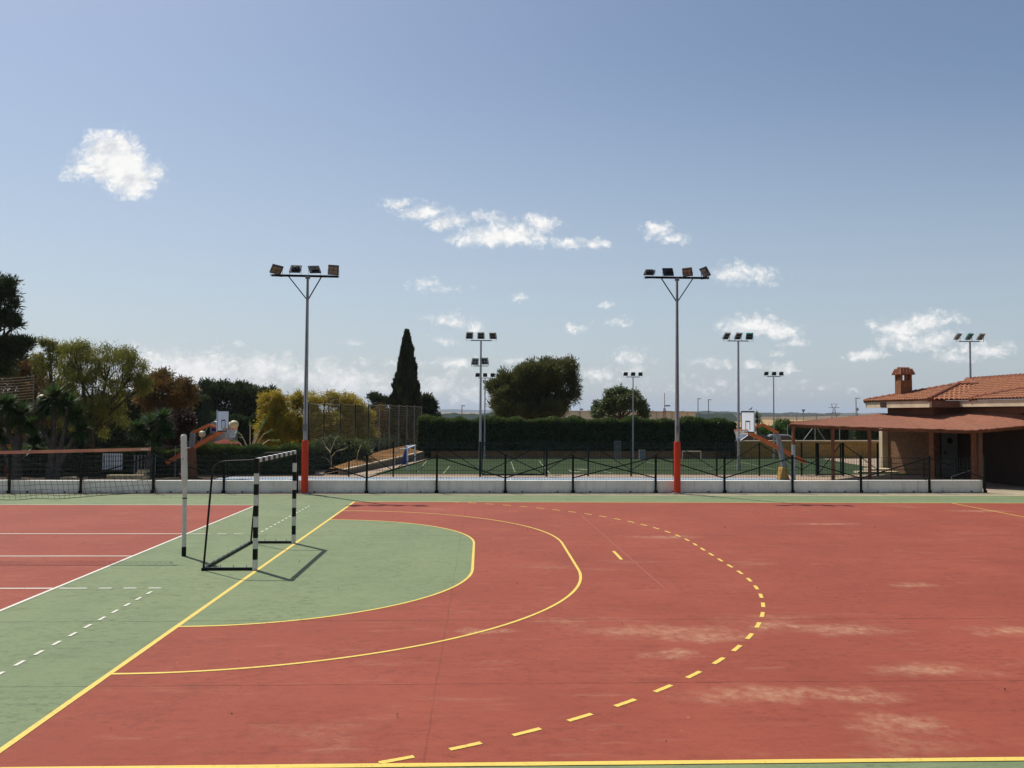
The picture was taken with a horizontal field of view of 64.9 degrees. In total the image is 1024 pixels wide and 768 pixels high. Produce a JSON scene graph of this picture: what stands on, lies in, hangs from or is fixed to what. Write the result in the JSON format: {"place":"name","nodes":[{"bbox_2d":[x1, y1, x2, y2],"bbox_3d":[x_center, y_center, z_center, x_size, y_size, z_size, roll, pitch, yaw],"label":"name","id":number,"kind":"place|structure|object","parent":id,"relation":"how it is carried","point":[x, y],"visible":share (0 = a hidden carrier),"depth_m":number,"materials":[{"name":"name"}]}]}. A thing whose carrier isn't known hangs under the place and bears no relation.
{"place":"outdoors","nodes":[
{"label":"outdoors","id":0,"kind":"place"},
{"bbox_2d":[195,421,237,441],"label":"white building","id":1,"kind":"structure","parent":0,"point":[224,435],"depth_m":59.14,"materials":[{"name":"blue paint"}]},
{"bbox_2d":[437,409,492,412],"bbox_3d":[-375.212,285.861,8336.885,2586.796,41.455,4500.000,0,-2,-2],"label":"hill","id":2,"kind":"structure","parent":0,"point":[459,411],"depth_m":6748.78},
{"bbox_2d":[0,495,1023,767],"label":"court surface","id":3,"kind":"object","parent":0,"point":[34,687],"visible":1,"depth_m":12.82,"materials":[{"name":"green paint"}]},
{"bbox_2d":[0,505,252,609],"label":"red volleyball area","id":4,"kind":"object","parent":3,"relation":"on","point":[40,560],"depth_m":18.85,"materials":[{"name":"paint"}]},
{"bbox_2d":[0,504,308,673],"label":"white markings","id":5,"kind":"object","parent":3,"relation":"on","point":[20,662],"visible":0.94,"depth_m":15.53,"materials":[{"name":"paint"}]},
{"bbox_2d":[179,434,187,555],"bbox_3d":[-6.713,2.265,16.453,0.175,2.473,0.131,0,-2,-2],"label":"net post","id":6,"kind":"object","parent":3,"relation":"on","point":[184,467],"visible":1,"depth_m":16.42,"materials":[{"name":"metal"}]},
{"bbox_2d":[0,446,178,499],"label":"volleyball net","id":7,"kind":"object","parent":6,"relation":"attached to","point":[73,451],"visible":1,"depth_m":16.38,"materials":[{"name":"fabric"}]},
{"bbox_2d":[201,450,296,570],"bbox_3d":[-5.295,2.476,16.543,1.008,2.080,3.200,0,-2,-2],"label":"handball goal","id":8,"kind":"object","parent":3,"relation":"on","point":[254,526],"visible":1,"depth_m":15.03,"materials":[{"name":"black paint"}]},
{"bbox_2d":[0,494,814,497],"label":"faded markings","id":9,"kind":"object","parent":3,"relation":"on","point":[416,497],"visible":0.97,"depth_m":28.17,"materials":[{"name":"paint"}]},
{"bbox_2d":[0,502,1023,766],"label":"red playing area","id":10,"kind":"object","parent":3,"relation":"on","point":[888,630],"visible":1,"depth_m":9.79,"materials":[{"name":"paint"}]},
{"bbox_2d":[181,520,472,625],"bbox_3d":[-2.800,3.530,16.600,4.000,0.001,11.000,0,-2,-2],"label":"green goal area","id":11,"kind":"object","parent":10,"relation":"on","point":[379,564],"visible":1,"depth_m":14.68,"materials":[{"name":"paint"}]},
{"bbox_2d":[0,502,1023,767],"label":"yellow markings","id":12,"kind":"object","parent":10,"relation":"on","point":[88,688],"visible":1,"depth_m":6.97,"materials":[{"name":"paint"}]},
{"bbox_2d":[580,514,665,588],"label":"worn markings","id":13,"kind":"object","parent":10,"relation":"on","point":[627,555],"visible":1,"depth_m":16.53,"materials":[{"name":"paint"}]},
{"bbox_2d":[0,487,1023,495],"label":"concrete apron","id":14,"kind":"object","parent":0,"point":[1016,491],"visible":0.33,"depth_m":29.58,"materials":[{"name":"concrete"}]},
{"bbox_2d":[269,264,338,493],"bbox_3d":[-7.577,-0.202,29.168,2.518,8.297,0.445,0,-2,-2],"label":"floodlight mast","id":15,"kind":"object","parent":14,"relation":"on","point":[277,270],"visible":1,"depth_m":29.16,"materials":[{"name":"metal"}]},
{"bbox_2d":[0,480,982,492],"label":"wall","id":16,"kind":"structure","parent":14,"relation":"on","point":[589,486],"depth_m":29.72,"materials":[{"name":"white concrete"}]},
{"bbox_2d":[0,453,986,492],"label":"fence","id":17,"kind":"object","parent":14,"relation":"on","point":[724,470],"visible":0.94,"depth_m":29.82,"materials":[{"name":"metal"}]},
{"bbox_2d":[644,266,710,493],"bbox_3d":[6.143,-0.171,30.013,2.528,8.464,0.397,0,-2,-2],"label":"floodlight mast","id":18,"kind":"object","parent":14,"relation":"on","point":[667,273],"visible":1,"depth_m":30.00,"materials":[{"name":"metal"}]},
{"bbox_2d":[0,0,1023,413],"label":"sky","id":19,"kind":"structure","parent":0,"point":[846,177],"materials":[{"name":"blue"}]},
{"bbox_2d":[290,411,847,435],"bbox_3d":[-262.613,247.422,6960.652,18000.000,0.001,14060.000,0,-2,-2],"label":"ground","id":20,"kind":"structure","parent":0,"point":[478,413],"depth_m":1244.48,"materials":[{"name":"soil"}]},
{"bbox_2d":[197,377,269,416],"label":"umbrella pine","id":21,"kind":"object","parent":20,"relation":"on","point":[235,394],"visible":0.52,"depth_m":72.22,"materials":[{"name":"green plant"}]},
{"bbox_2d":[242,379,291,414],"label":"umbrella pine","id":22,"kind":"object","parent":20,"relation":"on","point":[260,389],"visible":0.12,"depth_m":74.47,"materials":[{"name":"green plant"}]},
{"bbox_2d":[210,410,441,445],"bbox_3d":[-14.915,3.643,63.322,18.855,3.238,2.303,0,-2,-2],"label":"tree belt","id":23,"kind":"object","parent":20,"relation":"on","point":[243,427],"visible":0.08,"depth_m":62.27,"materials":[{"name":"green plant"}]},
{"bbox_2d":[364,390,388,411],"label":"pine tree","id":24,"kind":"object","parent":20,"relation":"on","point":[375,398],"visible":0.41,"depth_m":71.29,"materials":[{"name":"green plant"}]},
{"bbox_2d":[388,329,423,449],"bbox_3d":[-7.874,0.576,59.764,2.865,9.467,2.776,0,-2,-2],"label":"cypress tree","id":25,"kind":"object","parent":20,"relation":"on","point":[405,386],"visible":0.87,"depth_m":59.12,"materials":[{"name":"green plant"}]},
{"bbox_2d":[421,391,440,414],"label":"pine tree","id":26,"kind":"object","parent":20,"relation":"on","point":[430,404],"visible":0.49,"depth_m":63.41,"materials":[{"name":"green plant"}]},
{"bbox_2d":[482,354,583,419],"bbox_3d":[1.876,1.337,66.102,8.525,8.066,6.896,2,-2,-34],"label":"pine tree","id":27,"kind":"object","parent":20,"relation":"on","point":[531,388],"visible":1,"depth_m":64.89,"materials":[{"name":"green plant"}]},
{"bbox_2d":[437,413,740,421],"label":"tree line","id":28,"kind":"object","parent":20,"relation":"on","point":[728,416],"visible":0.09,"depth_m":317.20,"materials":[{"name":"plant"}]},
{"bbox_2d":[589,383,652,418],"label":"round tree","id":29,"kind":"object","parent":20,"relation":"on","point":[617,399],"visible":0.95,"depth_m":61.78,"materials":[{"name":"green plant"}]},
{"bbox_2d":[561,411,696,419],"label":"warehouse","id":30,"kind":"structure","parent":20,"relation":"on","point":[655,414],"depth_m":191.22,"materials":[{"name":"beige stone"}]},
{"bbox_2d":[663,393,669,417],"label":"radio mast","id":31,"kind":"object","parent":20,"relation":"on","point":[664,409],"visible":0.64,"depth_m":181.32,"materials":[{"name":"grey metal"}]},
{"bbox_2d":[755,411,761,433],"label":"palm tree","id":32,"kind":"object","parent":20,"relation":"on","point":[757,420],"visible":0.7,"depth_m":60.63,"materials":[{"name":"green plant"}]},
{"bbox_2d":[755,421,786,434],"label":"leafy shrub","id":33,"kind":"object","parent":20,"relation":"on","point":[780,428],"visible":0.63,"depth_m":61.52,"materials":[{"name":"green plant"}]},
{"bbox_2d":[697,411,883,415],"bbox_3d":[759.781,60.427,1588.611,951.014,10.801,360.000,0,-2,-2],"label":"tree line","id":34,"kind":"object","parent":20,"relation":"on","point":[735,413],"visible":0.17,"depth_m":1489.74,"materials":[{"name":"plant"}]},
{"bbox_2d":[776,417,848,439],"bbox_3d":[23.599,4.058,63.363,5.827,2.959,1.525,0,-2,-2],"label":"conifer hedge","id":35,"kind":"object","parent":20,"relation":"on","point":[802,433],"visible":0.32,"depth_m":62.87,"materials":[{"name":"green plant"}]},
{"bbox_2d":[849,428,878,439],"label":"conifer hedge","id":36,"kind":"object","parent":20,"relation":"on","point":[858,435],"visible":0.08,"depth_m":61.03,"materials":[{"name":"green plant"}]},
{"bbox_2d":[198,458,1021,491],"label":"terrace","id":37,"kind":"structure","parent":0,"point":[990,486],"depth_m":37.99,"materials":[{"name":"concrete"}]},
{"bbox_2d":[0,376,33,406],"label":"ball netting","id":38,"kind":"object","parent":37,"relation":"on","point":[21,388],"visible":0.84,"depth_m":38.65,"materials":[{"name":"metal"}]},
{"bbox_2d":[0,272,39,380],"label":"pine tree","id":39,"kind":"object","parent":37,"relation":"on","point":[14,348],"visible":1,"depth_m":42.90,"materials":[{"name":"green plant"}]},
{"bbox_2d":[0,355,94,445],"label":"broadleaf tree","id":40,"kind":"object","parent":37,"relation":"on","point":[25,372],"visible":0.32,"depth_m":48.33,"materials":[{"name":"green plant"}]},
{"bbox_2d":[28,336,69,444],"bbox_3d":[-23.622,0.870,41.081,2.018,6.832,1.672,0,-2,-2],"label":"pepper tree","id":41,"kind":"object","parent":37,"relation":"on","point":[42,365],"visible":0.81,"depth_m":40.95,"materials":[{"name":"green plant"}]},
{"bbox_2d":[0,445,180,476],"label":"shady hedge","id":42,"kind":"object","parent":37,"relation":"on","point":[73,467],"visible":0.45,"depth_m":36.18,"materials":[{"name":"green plant"}]},
{"bbox_2d":[45,336,156,448],"bbox_3d":[-19.686,0.947,38.229,5.398,6.489,2.986,0,-2,-2],"label":"pepper tree","id":43,"kind":"object","parent":37,"relation":"on","point":[77,352],"visible":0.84,"depth_m":38.10,"materials":[{"name":"green plant"}]},
{"bbox_2d":[4,388,210,448],"bbox_3d":[-32.106,2.589,57.711,20.254,4.739,2.318,0,-2,-2],"label":"tree belt","id":44,"kind":"object","parent":37,"relation":"on","point":[201,410],"visible":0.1,"depth_m":57.00,"materials":[{"name":"plant"}]},
{"bbox_2d":[0,476,222,479],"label":"planting bed","id":45,"kind":"object","parent":37,"relation":"on","point":[156,478],"visible":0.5,"depth_m":35.20,"materials":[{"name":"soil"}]},
{"bbox_2d":[0,391,43,479],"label":"yucca tree","id":46,"kind":"object","parent":45,"relation":"on","point":[19,413],"visible":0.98,"depth_m":33.60,"materials":[{"name":"green plant"}]},
{"bbox_2d":[23,442,43,457],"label":"young yucca","id":47,"kind":"object","parent":45,"relation":"on","point":[34,448],"visible":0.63,"depth_m":35.99,"materials":[{"name":"green plant"}]},
{"bbox_2d":[37,394,42,469],"bbox_3d":[-21.142,2.286,36.171,0.407,3.650,0.397,0,-2,-2],"label":"globe lamp","id":48,"kind":"object","parent":45,"relation":"on","point":[38,396],"visible":0.27,"depth_m":36.12,"materials":[{"name":"metal"}]},
{"bbox_2d":[24,379,92,479],"bbox_3d":[-19.339,1.931,34.472,3.177,4.397,1.953,0,-2,-2],"label":"yucca tree","id":49,"kind":"object","parent":45,"relation":"on","point":[69,412],"visible":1,"depth_m":34.12,"materials":[{"name":"green plant"}]},
{"bbox_2d":[61,476,87,479],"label":"planter wall","id":50,"kind":"structure","parent":45,"relation":"on","point":[86,478],"depth_m":32.24,"materials":[{"name":"concrete"}]},
{"bbox_2d":[102,453,124,476],"bbox_3d":[-17.614,3.592,35.598,0.948,1.042,0.120,0,-2,-2],"label":"picket fence","id":51,"kind":"object","parent":45,"relation":"on","point":[106,456],"visible":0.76,"depth_m":35.55,"materials":[{"name":"grey metal"}]},
{"bbox_2d":[107,475,147,479],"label":"planter wall","id":52,"kind":"structure","parent":45,"relation":"on","point":[127,478],"depth_m":32.51,"materials":[{"name":"concrete"}]},
{"bbox_2d":[136,469,149,477],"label":"planter wall","id":53,"kind":"structure","parent":45,"relation":"on","point":[146,472],"depth_m":33.44,"materials":[{"name":"concrete"}]},
{"bbox_2d":[134,455,159,476],"bbox_3d":[-16.123,3.627,35.553,1.100,0.987,0.120,0,-2,-2],"label":"picket fence","id":54,"kind":"object","parent":45,"relation":"on","point":[141,456],"visible":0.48,"depth_m":35.54,"materials":[{"name":"metal"}]},
{"bbox_2d":[124,406,176,478],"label":"yucca tree","id":55,"kind":"object","parent":45,"relation":"on","point":[151,431],"visible":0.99,"depth_m":34.55,"materials":[{"name":"green plant"}]},
{"bbox_2d":[165,410,236,477],"bbox_3d":[-13.725,2.694,35.636,3.114,3.099,1.050,0,-2,-2],"label":"basketball hoop","id":56,"kind":"object","parent":45,"relation":"on","point":[222,424],"visible":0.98,"depth_m":35.56,"materials":[{"name":"orange metal"}]},
{"bbox_2d":[131,365,202,449],"bbox_3d":[-21.962,1.688,51.344,4.472,5.956,3.426,0,-2,-2],"label":"broadleaf tree","id":57,"kind":"object","parent":37,"relation":"on","point":[179,392],"visible":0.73,"depth_m":50.84,"materials":[{"name":"brown plant"}]},
{"bbox_2d":[146,405,197,449],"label":"purple leaved tree","id":58,"kind":"object","parent":37,"relation":"on","point":[184,421],"visible":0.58,"depth_m":43.88,"materials":[{"name":"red plant"}]},
{"bbox_2d":[198,431,205,440],"bbox_3d":[-17.055,3.497,44.294,0.385,1.854,0.375,0,-2,-2],"label":"globe lamp","id":59,"kind":"object","parent":37,"relation":"on","point":[200,433],"visible":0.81,"depth_m":44.19,"materials":[{"name":"glass"}]},
{"bbox_2d":[214,439,241,444],"bbox_3d":[-16.151,3.780,45.319,1.827,1.372,1.827,0,-2,-2],"label":"parasol","id":60,"kind":"object","parent":37,"relation":"on","point":[224,441],"visible":0.36,"depth_m":44.93,"materials":[{"name":"red fabric"}]},
{"bbox_2d":[229,420,238,443],"bbox_3d":[-14.985,3.180,43.381,0.484,2.449,0.472,0,-2,-2],"label":"globe lamp","id":61,"kind":"object","parent":37,"relation":"on","point":[233,424],"visible":0.66,"depth_m":43.26,"materials":[{"name":"glass"}]},
{"bbox_2d":[227,417,281,445],"bbox_3d":[-13.175,2.582,41.472,2.664,1.923,1.000,0,-2,-2],"label":"giant leaf plant","id":62,"kind":"object","parent":37,"relation":"on","point":[258,432],"visible":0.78,"depth_m":41.33,"materials":[{"name":"green plant"}]},
{"bbox_2d":[196,441,315,475],"bbox_3d":[-12.031,3.467,37.761,5.524,1.658,1.292,1,-2,-11],"label":"clipped hedge","id":63,"kind":"object","parent":37,"relation":"on","point":[209,453],"visible":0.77,"depth_m":37.26,"materials":[{"name":"green plant"}]},
{"bbox_2d":[251,387,302,446],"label":"golden tree","id":64,"kind":"object","parent":37,"relation":"on","point":[272,399],"visible":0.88,"depth_m":51.09,"materials":[{"name":"yellow plant"}]},
{"bbox_2d":[280,388,331,443],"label":"golden tree","id":65,"kind":"object","parent":37,"relation":"on","point":[297,435],"visible":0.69,"depth_m":51.94,"materials":[{"name":"yellow plant"}]},
{"bbox_2d":[309,389,364,441],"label":"golden tree","id":66,"kind":"object","parent":37,"relation":"on","point":[329,397],"visible":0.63,"depth_m":52.90,"materials":[{"name":"yellow plant"}]},
{"bbox_2d":[323,435,360,464],"bbox_3d":[-8.652,3.549,40.604,2.049,2.056,0.412,0,-2,-2],"label":"bare shrub","id":67,"kind":"object","parent":37,"relation":"on","point":[337,450],"visible":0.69,"depth_m":40.62,"materials":[{"name":"plant"}]},
{"bbox_2d":[311,434,374,464],"bbox_3d":[-9.227,3.639,42.713,3.821,2.094,2.114,0,-2,-2],"label":"leafy shrub","id":68,"kind":"object","parent":37,"relation":"on","point":[364,447],"visible":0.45,"depth_m":42.43,"materials":[{"name":"green plant"}]},
{"bbox_2d":[314,434,400,470],"bbox_3d":[-8.992,3.828,46.466,1.094,1.619,14.800,0,-2,9],"label":"shady hedge","id":69,"kind":"object","parent":37,"relation":"on","point":[339,460],"visible":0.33,"depth_m":43.08,"materials":[{"name":"green plant"}]},
{"bbox_2d":[341,393,378,440],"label":"golden tree","id":70,"kind":"object","parent":37,"relation":"on","point":[363,407],"visible":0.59,"depth_m":53.56,"materials":[{"name":"yellow plant"}]},
{"bbox_2d":[308,402,421,451],"bbox_3d":[-7.984,2.909,48.327,0.615,3.427,17.108,0,-2,13],"label":"ball netting","id":71,"kind":"object","parent":37,"relation":"on","point":[356,416],"visible":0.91,"depth_m":47.45,"materials":[{"name":"fabric"}]},
{"bbox_2d":[323,446,424,474],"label":"sloping bank wall","id":72,"kind":"structure","parent":37,"relation":"on","point":[386,460],"depth_m":43.49,"materials":[{"name":"beige stone"}]},
{"bbox_2d":[372,400,405,439],"bbox_3d":[-8.755,3.457,59.505,4.192,4.584,2.573,0,-2,-2],"label":"leafy shrub","id":73,"kind":"object","parent":37,"relation":"on","point":[383,413],"visible":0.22,"depth_m":59.30,"materials":[{"name":"green plant"}]},
{"bbox_2d":[394,445,415,469],"bbox_3d":[-5.640,3.874,42.450,0.858,1.236,4.568,0,-2,-2],"label":"white goal","id":74,"kind":"object","parent":37,"relation":"on","point":[411,446],"visible":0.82,"depth_m":41.86,"materials":[{"name":"metal"}]},
{"bbox_2d":[402,446,409,463],"bbox_3d":[-5.904,4.099,45.614,0.700,1.266,0.240,0,-2,-2],"label":"blue slide","id":75,"kind":"object","parent":37,"relation":"on","point":[404,460],"visible":0.41,"depth_m":45.59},
{"bbox_2d":[215,477,790,485],"bbox_3d":[-0.003,4.165,33.974,25.600,0.001,5.750,0,-2,-2],"label":"blue court","id":76,"kind":"object","parent":37,"relation":"on","point":[345,478],"depth_m":35.92,"materials":[{"name":"paint"}]},
{"bbox_2d":[286,478,755,479],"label":"blue court markings","id":77,"kind":"object","parent":76,"relation":"on","point":[481,478],"visible":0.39,"depth_m":36.04,"materials":[{"name":"white paint"}]},
{"bbox_2d":[734,411,805,479],"bbox_3d":[11.712,2.820,36.591,3.300,3.173,1.059,0,-2,-2],"label":"basketball hoop","id":78,"kind":"object","parent":76,"relation":"on","point":[748,426],"visible":0.96,"depth_m":36.53,"materials":[{"name":"orange metal"}]},
{"bbox_2d":[416,413,736,457],"bbox_3d":[4.426,3.495,53.738,21.531,3.079,1.887,1,-2,-6],"label":"clipped hedge","id":79,"kind":"object","parent":37,"relation":"on","point":[571,432],"visible":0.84,"depth_m":52.99,"materials":[{"name":"green plant"}]},
{"bbox_2d":[432,451,729,458],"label":"pitch wall","id":80,"kind":"structure","parent":37,"relation":"on","point":[557,454],"depth_m":52.23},
{"bbox_2d":[308,441,878,476],"bbox_3d":[4.211,3.527,37.819,27.432,1.600,0.087,1,-2,-6],"label":"fence","id":81,"kind":"object","parent":37,"relation":"on","point":[623,447],"visible":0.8,"depth_m":37.87,"materials":[{"name":"metal"}]},
{"bbox_2d":[481,442,544,475],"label":"gate","id":82,"kind":"structure","parent":81,"relation":"attached to","point":[508,463],"depth_m":37.40,"materials":[{"name":"metal"}]},
{"bbox_2d":[818,443,841,474],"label":"gate","id":83,"kind":"structure","parent":81,"relation":"attached to","point":[828,459],"depth_m":39.00,"materials":[{"name":"metal"}]},
{"bbox_2d":[375,458,903,473],"bbox_3d":[7.166,4.660,46.869,28.100,0.001,16.000,0,-2,-2],"label":"football pitch","id":84,"kind":"object","parent":37,"relation":"on","point":[520,467],"visible":0.6,"depth_m":44.41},
{"bbox_2d":[466,332,496,468],"bbox_3d":[-1.605,0.869,41.564,1.620,7.105,0.371,0,-2,-2],"label":"floodlight mast","id":85,"kind":"object","parent":84,"relation":"on","point":[484,360],"visible":0.97,"depth_m":41.57,"materials":[{"name":"metal"}]},
{"bbox_2d":[475,373,494,458],"bbox_3d":[-1.728,2.033,51.239,1.248,5.460,0.254,0,-2,-2],"label":"floodlight mast","id":86,"kind":"object","parent":84,"relation":"on","point":[484,375],"visible":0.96,"depth_m":51.24,"materials":[{"name":"metal"}]},
{"bbox_2d":[417,461,774,472],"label":"pitch markings","id":87,"kind":"object","parent":84,"relation":"on","point":[581,469],"visible":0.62,"depth_m":42.26,"materials":[{"name":"paint"}]},
{"bbox_2d":[614,441,620,458],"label":"wall bars","id":88,"kind":"object","parent":84,"relation":"on","point":[617,449],"depth_m":51.55,"materials":[{"name":"metal"}]},
{"bbox_2d":[623,372,642,458],"bbox_3d":[7.841,2.043,52.197,1.262,5.626,0.270,0,-2,-2],"label":"floodlight mast","id":89,"kind":"object","parent":84,"relation":"on","point":[632,374],"visible":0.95,"depth_m":52.19,"materials":[{"name":"metal"}]},
{"bbox_2d":[639,450,644,459],"bbox_3d":[8.323,4.528,51.548,0.420,0.621,0.290,0,-2,-2],"label":"utility cabinet","id":90,"kind":"object","parent":84,"relation":"on","point":[641,454],"visible":0.75,"depth_m":51.42,"materials":[{"name":"grey metal"}]},
{"bbox_2d":[682,451,701,459],"bbox_3d":[11.363,4.533,50.937,1.242,0.604,0.070,0,-2,-2],"label":"white goal","id":91,"kind":"object","parent":84,"relation":"on","point":[694,451],"visible":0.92,"depth_m":50.93,"materials":[{"name":"beige metal"}]},
{"bbox_2d":[720,441,734,458],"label":"wall bars","id":92,"kind":"object","parent":84,"relation":"on","point":[727,457],"depth_m":52.84,"materials":[{"name":"green paint"}]},
{"bbox_2d":[722,332,752,469],"bbox_3d":[11.886,0.916,42.372,1.652,7.236,0.423,0,-2,-2],"label":"floodlight mast","id":93,"kind":"object","parent":84,"relation":"on","point":[738,336],"visible":0.95,"depth_m":42.37,"materials":[{"name":"metal"}]},
{"bbox_2d":[764,372,783,458],"bbox_3d":[17.319,2.070,53.252,1.313,5.765,0.280,0,-2,-2],"label":"floodlight mast","id":94,"kind":"object","parent":84,"relation":"on","point":[774,373],"visible":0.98,"depth_m":53.24,"materials":[{"name":"metal"}]},
{"bbox_2d":[734,440,878,457],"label":"ochre wall","id":95,"kind":"structure","parent":84,"relation":"on","point":[745,445],"depth_m":54.77,"materials":[{"name":"beige stone"}]},
{"bbox_2d":[853,468,898,473],"bbox_3d":[18.433,4.437,41.243,2.106,0.200,1.300,0,-2,-2],"label":"paved step","id":96,"kind":"object","parent":84,"relation":"on","point":[874,471],"visible":0.68,"depth_m":40.73,"materials":[{"name":"concrete"}]},
{"bbox_2d":[736,434,772,439],"bbox_3d":[18.089,4.493,60.604,4.200,1.447,1.700,0,-2,-2],"label":"parked car","id":97,"kind":"object","parent":37,"relation":"on","point":[748,437],"visible":0.07,"depth_m":59.82,"materials":[{"name":"paint"}]},
{"bbox_2d":[767,434,791,439],"bbox_3d":[20.160,4.526,61.182,4.200,1.447,1.700,0,-2,-2],"label":"parked car","id":98,"kind":"object","parent":37,"relation":"on","point":[785,437],"visible":0.11,"depth_m":60.39,"materials":[{"name":"silver metal"}]},
{"bbox_2d":[788,413,1023,484],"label":"wooden canopy","id":99,"kind":"object","parent":37,"relation":"on","point":[972,424],"visible":0.94,"depth_m":35.40,"materials":[{"name":"wood"}]},
{"bbox_2d":[891,458,956,478],"bbox_3d":[18.668,3.856,36.515,2.943,1.030,0.040,0,-2,2],"label":"terrace railing","id":100,"kind":"object","parent":37,"relation":"on","point":[923,469],"visible":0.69,"depth_m":36.52,"materials":[{"name":"green paint"}]},
{"bbox_2d":[863,367,1023,486],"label":"tiled house","id":101,"kind":"structure","parent":37,"relation":"on","point":[1003,452],"depth_m":38.07,"materials":[{"name":"ceramic"}]},
{"bbox_2d":[941,430,957,476],"bbox_3d":[20.691,3.238,38.069,0.750,2.300,0.085,0,-2,-2],"label":"door","id":102,"kind":"structure","parent":101,"relation":"in","point":[949,441],"depth_m":38.07,"materials":[{"name":"black paint"}]},
{"bbox_2d":[954,333,984,376],"bbox_3d":[25.462,0.941,44.786,1.750,7.525,0.448,0,-2,-2],"label":"floodlight mast","id":103,"kind":"object","parent":37,"relation":"on","point":[970,335],"visible":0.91,"depth_m":44.85,"materials":[{"name":"metal"}]},
{"bbox_2d":[736,420,805,429],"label":"dry field","id":104,"kind":"structure","parent":0,"point":[769,422],"depth_m":286.18,"materials":[{"name":"soil"}]},
{"bbox_2d":[761,413,879,420],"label":"guard rail","id":105,"kind":"object","parent":104,"relation":"on","point":[836,415],"visible":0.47,"depth_m":165.54,"materials":[{"name":"metal"}]},
{"bbox_2d":[736,416,837,419],"bbox_3d":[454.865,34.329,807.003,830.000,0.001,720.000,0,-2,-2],"label":"ploughed field","id":106,"kind":"structure","parent":0,"point":[798,418],"depth_m":586.17,"materials":[{"name":"soil"}]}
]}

